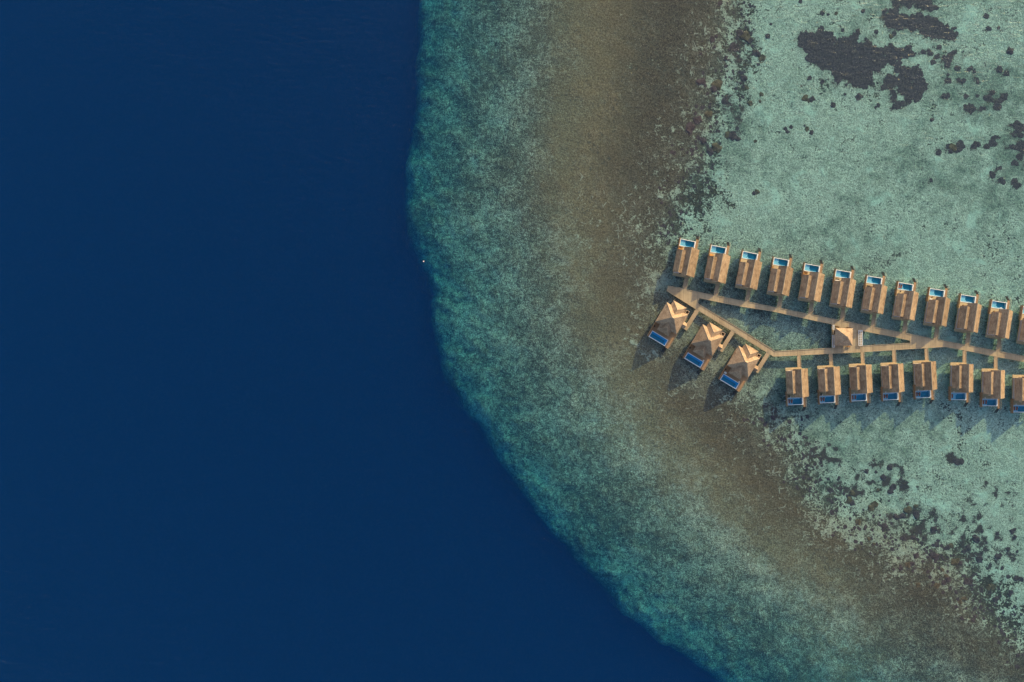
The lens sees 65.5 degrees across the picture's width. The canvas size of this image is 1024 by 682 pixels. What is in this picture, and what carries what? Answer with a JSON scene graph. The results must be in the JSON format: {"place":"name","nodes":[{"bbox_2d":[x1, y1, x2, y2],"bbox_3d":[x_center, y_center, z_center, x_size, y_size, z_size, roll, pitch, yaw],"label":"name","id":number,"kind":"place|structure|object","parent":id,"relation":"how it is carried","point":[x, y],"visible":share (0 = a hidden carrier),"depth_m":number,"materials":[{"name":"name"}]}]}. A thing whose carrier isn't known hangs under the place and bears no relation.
{"place":"outdoors","nodes":[
{"label":"outdoors","id":0,"kind":"place"},
{"bbox_2d":[0,0,1023,681],"bbox_3d":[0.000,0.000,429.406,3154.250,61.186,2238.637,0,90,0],"label":"seabed","id":1,"kind":"structure","parent":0,"point":[330,350],"depth_m":413.39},
{"bbox_2d":[647,300,689,352],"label":"hip roofed villa","id":2,"kind":"object","parent":1,"relation":"on","point":[670,322],"visible":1,"depth_m":392.51,"materials":[{"name":"brown wood"}]},
{"bbox_2d":[683,278,688,288],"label":"footbridge","id":3,"kind":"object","parent":1,"relation":"on","point":[686,280],"visible":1,"depth_m":396.60,"materials":[{"name":"brown wood"}]},
{"bbox_2d":[673,236,699,277],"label":"overwater villa","id":4,"kind":"object","parent":1,"relation":"on","point":[686,260],"visible":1,"depth_m":391.97,"materials":[{"name":"brown wood"}]},
{"bbox_2d":[686,121,695,132],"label":"coral head","id":5,"kind":"object","parent":1,"relation":"on","point":[690,127],"visible":1,"depth_m":398.75},
{"bbox_2d":[684,309,698,330],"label":"footbridge","id":6,"kind":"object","parent":1,"relation":"on","point":[692,318],"visible":1,"depth_m":396.60,"materials":[{"name":"brown wood"}]},
{"bbox_2d":[693,115,701,124],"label":"coral head","id":7,"kind":"object","parent":1,"relation":"on","point":[697,120],"visible":1,"depth_m":398.83},
{"bbox_2d":[695,78,705,85],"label":"coral head","id":8,"kind":"object","parent":1,"relation":"on","point":[701,81],"visible":1,"depth_m":398.82},
{"bbox_2d":[700,137,706,143],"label":"coral head","id":9,"kind":"object","parent":1,"relation":"on","point":[703,140],"visible":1,"depth_m":399.23},
{"bbox_2d":[683,322,725,373],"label":"hip roofed villa","id":10,"kind":"object","parent":1,"relation":"on","point":[705,344],"visible":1,"depth_m":392.49,"materials":[{"name":"brown wood"}]},
{"bbox_2d":[704,110,712,117],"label":"coral head","id":11,"kind":"object","parent":1,"relation":"on","point":[707,114],"visible":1,"depth_m":399.14},
{"bbox_2d":[706,148,713,155],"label":"coral head","id":12,"kind":"object","parent":1,"relation":"on","point":[710,152],"visible":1,"depth_m":399.51},
{"bbox_2d":[710,85,716,92],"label":"coral head","id":13,"kind":"object","parent":1,"relation":"on","point":[713,88],"visible":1,"depth_m":399.03},
{"bbox_2d":[710,79,722,90],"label":"coral head","id":14,"kind":"object","parent":1,"relation":"on","point":[717,83],"visible":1,"depth_m":399.19},
{"bbox_2d":[711,142,721,152],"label":"coral head","id":15,"kind":"object","parent":1,"relation":"on","point":[716,147],"visible":1,"depth_m":399.46},
{"bbox_2d":[714,284,719,295],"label":"footbridge","id":16,"kind":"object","parent":1,"relation":"on","point":[716,289],"visible":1,"depth_m":396.60,"materials":[{"name":"brown wood"}]},
{"bbox_2d":[704,242,730,284],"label":"overwater villa","id":17,"kind":"object","parent":1,"relation":"on","point":[717,267],"visible":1,"depth_m":391.91,"materials":[{"name":"brown wood"}]},
{"bbox_2d":[721,96,726,103],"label":"coral head","id":18,"kind":"object","parent":1,"relation":"on","point":[724,100],"visible":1,"depth_m":399.56},
{"bbox_2d":[720,331,733,351],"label":"footbridge","id":19,"kind":"object","parent":1,"relation":"on","point":[728,338],"visible":1,"depth_m":396.60,"materials":[{"name":"brown wood"}]},
{"bbox_2d":[724,131,729,137],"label":"coral head","id":20,"kind":"object","parent":1,"relation":"on","point":[726,134],"visible":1,"depth_m":399.69},
{"bbox_2d":[729,131,737,139],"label":"coral head","id":21,"kind":"object","parent":1,"relation":"on","point":[732,135],"visible":1,"depth_m":399.62},
{"bbox_2d":[729,42,737,50],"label":"coral head","id":22,"kind":"object","parent":1,"relation":"on","point":[733,46],"visible":1,"depth_m":399.20},
{"bbox_2d":[718,344,760,394],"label":"hip roofed villa","id":23,"kind":"object","parent":1,"relation":"on","point":[741,366],"visible":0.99,"depth_m":392.51,"materials":[{"name":"brown wood"}]},
{"bbox_2d":[736,29,742,36],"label":"coral head","id":24,"kind":"object","parent":1,"relation":"on","point":[739,32],"visible":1,"depth_m":399.32},
{"bbox_2d":[741,75,747,81],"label":"coral head","id":25,"kind":"object","parent":1,"relation":"on","point":[744,78],"visible":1,"depth_m":399.52},
{"bbox_2d":[739,30,750,40],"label":"coral head","id":26,"kind":"object","parent":1,"relation":"on","point":[745,36],"visible":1,"depth_m":399.36},
{"bbox_2d":[745,290,750,301],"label":"footbridge","id":27,"kind":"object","parent":1,"relation":"on","point":[748,295],"visible":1,"depth_m":396.60,"materials":[{"name":"brown wood"}]},
{"bbox_2d":[735,248,761,290],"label":"overwater villa","id":28,"kind":"object","parent":1,"relation":"on","point":[749,270],"visible":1,"depth_m":392.00,"materials":[{"name":"brown wood"}]},
{"bbox_2d":[753,49,760,56],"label":"coral head","id":29,"kind":"object","parent":1,"relation":"on","point":[756,52],"visible":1,"depth_m":399.60},
{"bbox_2d":[758,54,765,61],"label":"coral head","id":30,"kind":"object","parent":1,"relation":"on","point":[762,57],"visible":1,"depth_m":399.69},
{"bbox_2d":[756,352,769,372],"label":"footbridge","id":31,"kind":"object","parent":1,"relation":"on","point":[763,360],"visible":1,"depth_m":396.60,"materials":[{"name":"brown wood"}]},
{"bbox_2d":[777,296,782,307],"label":"footbridge","id":32,"kind":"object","parent":1,"relation":"on","point":[780,300],"visible":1,"depth_m":396.60,"materials":[{"name":"brown wood"}]},
{"bbox_2d":[767,254,793,296],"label":"overwater villa","id":33,"kind":"object","parent":1,"relation":"on","point":[780,280],"visible":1,"depth_m":392.00,"materials":[{"name":"brown wood"}]},
{"bbox_2d":[784,367,808,410],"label":"overwater villa","id":34,"kind":"object","parent":1,"relation":"on","point":[797,388],"visible":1,"depth_m":392.03,"materials":[{"name":"brown wood"}]},
{"bbox_2d":[796,355,800,366],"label":"footbridge","id":35,"kind":"object","parent":1,"relation":"on","point":[798,361],"visible":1,"depth_m":396.60,"materials":[{"name":"brown wood"}]},
{"bbox_2d":[801,94,808,100],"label":"coral head","id":36,"kind":"object","parent":1,"relation":"on","point":[805,97],"visible":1,"depth_m":399.61},
{"bbox_2d":[797,259,824,302],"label":"overwater villa","id":37,"kind":"object","parent":1,"relation":"on","point":[811,284],"visible":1,"depth_m":392.00,"materials":[{"name":"brown wood"}]},
{"bbox_2d":[807,302,814,313],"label":"footbridge","id":38,"kind":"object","parent":1,"relation":"on","point":[810,308],"visible":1,"depth_m":396.60,"materials":[{"name":"brown wood"}]},
{"bbox_2d":[808,96,815,102],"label":"coral head","id":39,"kind":"object","parent":1,"relation":"on","point":[811,99],"visible":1,"depth_m":399.68},
{"bbox_2d":[816,365,840,408],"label":"overwater villa","id":40,"kind":"object","parent":1,"relation":"on","point":[829,384],"visible":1,"depth_m":392.10,"materials":[{"name":"brown wood"}]},
{"bbox_2d":[827,354,832,364],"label":"footbridge","id":41,"kind":"object","parent":1,"relation":"on","point":[830,359],"visible":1,"depth_m":396.60,"materials":[{"name":"brown wood"}]},
{"bbox_2d":[656,1,1023,668],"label":"coral rubble","id":42,"kind":"object","parent":1,"relation":"on","point":[692,150],"visible":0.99,"depth_m":399.33,"materials":[{"name":"brown stone"}]},
{"bbox_2d":[828,266,855,308],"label":"overwater villa","id":43,"kind":"object","parent":1,"relation":"on","point":[842,291],"visible":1,"depth_m":392.06,"materials":[{"name":"brown wood"}]},
{"bbox_2d":[838,308,845,320],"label":"footbridge","id":44,"kind":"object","parent":1,"relation":"on","point":[842,313],"visible":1,"depth_m":396.60,"materials":[{"name":"brown wood"}]},
{"bbox_2d":[667,286,1023,361],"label":"boardwalk","id":45,"kind":"structure","parent":1,"relation":"on","point":[690,297],"depth_m":396.60,"materials":[{"name":"brown wood"}]},
{"bbox_2d":[832,325,861,346],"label":"pavilion","id":46,"kind":"structure","parent":1,"relation":"on","point":[844,337],"depth_m":393.27,"materials":[{"name":"brown wood"}]},
{"bbox_2d":[858,330,862,345],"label":"railed rack","id":47,"kind":"object","parent":46,"relation":"on","point":[860,333],"visible":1,"depth_m":395.74,"materials":[{"name":"white metal"}]},
{"bbox_2d":[855,519,860,524],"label":"coral head","id":48,"kind":"object","parent":1,"relation":"on","point":[858,521],"visible":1,"depth_m":399.12},
{"bbox_2d":[847,363,872,406],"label":"overwater villa","id":49,"kind":"object","parent":1,"relation":"on","point":[860,380],"visible":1,"depth_m":392.08,"materials":[{"name":"brown wood"}]},
{"bbox_2d":[858,352,864,362],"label":"footbridge","id":50,"kind":"object","parent":1,"relation":"on","point":[862,357],"visible":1,"depth_m":396.60,"materials":[{"name":"brown wood"}]},
{"bbox_2d":[867,505,873,510],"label":"coral head","id":51,"kind":"object","parent":1,"relation":"on","point":[870,508],"visible":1,"depth_m":399.43},
{"bbox_2d":[859,272,886,314],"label":"overwater villa","id":52,"kind":"object","parent":1,"relation":"on","point":[873,298],"visible":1,"depth_m":392.08,"materials":[{"name":"brown wood"}]},
{"bbox_2d":[869,314,876,326],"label":"footbridge","id":53,"kind":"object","parent":1,"relation":"on","point":[874,319],"visible":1,"depth_m":396.60,"materials":[{"name":"brown wood"}]},
{"bbox_2d":[870,501,878,507],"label":"coral head","id":54,"kind":"object","parent":1,"relation":"on","point":[874,504],"visible":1,"depth_m":399.44},
{"bbox_2d":[880,474,886,480],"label":"coral head","id":55,"kind":"object","parent":1,"relation":"on","point":[883,477],"visible":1,"depth_m":399.62},
{"bbox_2d":[881,523,887,528],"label":"coral head","id":56,"kind":"object","parent":1,"relation":"on","point":[884,525],"visible":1,"depth_m":399.20},
{"bbox_2d":[887,464,892,470],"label":"coral head","id":57,"kind":"object","parent":1,"relation":"on","point":[889,467],"visible":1,"depth_m":399.62},
{"bbox_2d":[879,362,904,405],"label":"overwater villa","id":58,"kind":"object","parent":1,"relation":"on","point":[892,379],"visible":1,"depth_m":392.13,"materials":[{"name":"brown wood"}]},
{"bbox_2d":[889,483,896,490],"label":"coral head","id":59,"kind":"object","parent":1,"relation":"on","point":[892,487],"visible":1,"depth_m":399.58},
{"bbox_2d":[892,350,895,361],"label":"footbridge","id":60,"kind":"object","parent":1,"relation":"on","point":[893,355],"visible":1,"depth_m":396.60,"materials":[{"name":"brown wood"}]},
{"bbox_2d":[893,513,899,520],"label":"coral head","id":61,"kind":"object","parent":1,"relation":"on","point":[896,517],"visible":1,"depth_m":399.35},
{"bbox_2d":[899,513,904,518],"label":"coral head","id":62,"kind":"object","parent":1,"relation":"on","point":[901,515],"visible":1,"depth_m":399.47},
{"bbox_2d":[890,278,918,321],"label":"overwater villa","id":63,"kind":"object","parent":1,"relation":"on","point":[905,303],"visible":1,"depth_m":392.12,"materials":[{"name":"brown wood"}]},
{"bbox_2d":[902,321,908,332],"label":"footbridge","id":64,"kind":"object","parent":1,"relation":"on","point":[905,327],"visible":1,"depth_m":396.60,"materials":[{"name":"brown wood"}]},
{"bbox_2d":[903,506,912,513],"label":"coral head","id":65,"kind":"object","parent":1,"relation":"on","point":[908,510],"visible":1,"depth_m":399.53},
{"bbox_2d":[797,0,1023,189],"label":"coral patch","id":66,"kind":"object","parent":1,"relation":"on","point":[831,54],"visible":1,"depth_m":399.73,"materials":[{"name":"grey stone"}]},
{"bbox_2d":[913,511,919,518],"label":"coral head","id":67,"kind":"object","parent":1,"relation":"on","point":[916,514],"visible":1,"depth_m":399.56},
{"bbox_2d":[911,360,936,403],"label":"overwater villa","id":68,"kind":"object","parent":1,"relation":"on","point":[924,375],"visible":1,"depth_m":392.18,"materials":[{"name":"brown wood"}]},
{"bbox_2d":[924,348,928,359],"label":"footbridge","id":69,"kind":"object","parent":1,"relation":"on","point":[926,354],"visible":1,"depth_m":396.60,"materials":[{"name":"brown wood"}]},
{"bbox_2d":[930,526,936,532],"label":"coral head","id":70,"kind":"object","parent":1,"relation":"on","point":[933,529],"visible":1,"depth_m":399.55},
{"bbox_2d":[931,552,939,559],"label":"coral head","id":71,"kind":"object","parent":1,"relation":"on","point":[935,556],"visible":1,"depth_m":398.98},
{"bbox_2d":[922,284,949,326],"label":"overwater villa","id":72,"kind":"object","parent":1,"relation":"on","point":[936,310],"visible":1,"depth_m":392.19,"materials":[{"name":"brown wood"}]},
{"bbox_2d":[933,327,939,338],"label":"footbridge","id":73,"kind":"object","parent":1,"relation":"on","point":[936,331],"visible":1,"depth_m":396.60,"materials":[{"name":"brown wood"}]},
{"bbox_2d":[934,583,940,588],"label":"coral head","id":74,"kind":"object","parent":1,"relation":"on","point":[936,585],"visible":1,"depth_m":398.78},
{"bbox_2d":[949,143,956,151],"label":"coral head","id":75,"kind":"object","parent":1,"relation":"on","point":[952,147],"visible":1,"depth_m":399.55},
{"bbox_2d":[951,558,957,565],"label":"coral head","id":76,"kind":"object","parent":1,"relation":"on","point":[953,562],"visible":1,"depth_m":399.07},
{"bbox_2d":[946,362,973,406],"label":"overwater villa","id":77,"kind":"object","parent":1,"relation":"on","point":[961,379],"visible":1,"depth_m":392.26,"materials":[{"name":"brown wood"}]},
{"bbox_2d":[959,351,966,362],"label":"footbridge","id":78,"kind":"object","parent":1,"relation":"on","point":[963,356],"visible":1,"depth_m":396.60,"materials":[{"name":"brown wood"}]},
{"bbox_2d":[964,578,969,584],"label":"coral head","id":79,"kind":"object","parent":1,"relation":"on","point":[966,581],"visible":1,"depth_m":399.00},
{"bbox_2d":[964,544,970,550],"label":"coral head","id":80,"kind":"object","parent":1,"relation":"on","point":[967,547],"visible":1,"depth_m":399.67},
{"bbox_2d":[954,290,981,333],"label":"overwater villa","id":81,"kind":"object","parent":1,"relation":"on","point":[968,316],"visible":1,"depth_m":392.22,"materials":[{"name":"brown wood"}]},
{"bbox_2d":[965,333,971,344],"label":"footbridge","id":82,"kind":"object","parent":1,"relation":"on","point":[967,339],"visible":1,"depth_m":396.60,"materials":[{"name":"brown wood"}]},
{"bbox_2d":[973,536,980,542],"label":"coral head","id":83,"kind":"object","parent":1,"relation":"on","point":[976,539],"visible":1,"depth_m":399.51},
{"bbox_2d":[975,555,982,562],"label":"coral head","id":84,"kind":"object","parent":1,"relation":"on","point":[979,558],"visible":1,"depth_m":399.66},
{"bbox_2d":[978,368,1004,412],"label":"overwater villa","id":85,"kind":"object","parent":1,"relation":"on","point":[992,383],"visible":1,"depth_m":392.16,"materials":[{"name":"brown wood"}]},
{"bbox_2d":[990,357,997,368],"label":"footbridge","id":86,"kind":"object","parent":1,"relation":"on","point":[995,362],"visible":1,"depth_m":396.60,"materials":[{"name":"brown wood"}]},
{"bbox_2d":[992,596,998,602],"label":"coral head","id":87,"kind":"object","parent":1,"relation":"on","point":[995,599],"visible":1,"depth_m":399.56},
{"bbox_2d":[994,553,1000,559],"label":"coral head","id":88,"kind":"object","parent":1,"relation":"on","point":[997,556],"visible":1,"depth_m":399.64},
{"bbox_2d":[985,296,1012,339],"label":"overwater villa","id":89,"kind":"object","parent":1,"relation":"on","point":[999,322],"visible":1,"depth_m":392.24,"materials":[{"name":"brown wood"}]},
{"bbox_2d":[996,339,1002,350],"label":"footbridge","id":90,"kind":"object","parent":1,"relation":"on","point":[998,345],"visible":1,"depth_m":396.60,"materials":[{"name":"brown wood"}]},
{"bbox_2d":[1006,46,1013,54],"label":"coral head","id":91,"kind":"object","parent":1,"relation":"on","point":[1009,51],"visible":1,"depth_m":399.57},
{"bbox_2d":[1009,375,1023,412],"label":"overwater villa","id":92,"kind":"object","parent":1,"relation":"on","point":[1017,389],"visible":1,"depth_m":395.15,"materials":[{"name":"brown wood"}]},
{"bbox_2d":[1016,305,1023,344],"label":"overwater villa","id":93,"kind":"object","parent":1,"relation":"on","point":[1020,337],"visible":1,"depth_m":396.21,"materials":[{"name":"brown wood"}]}
]}

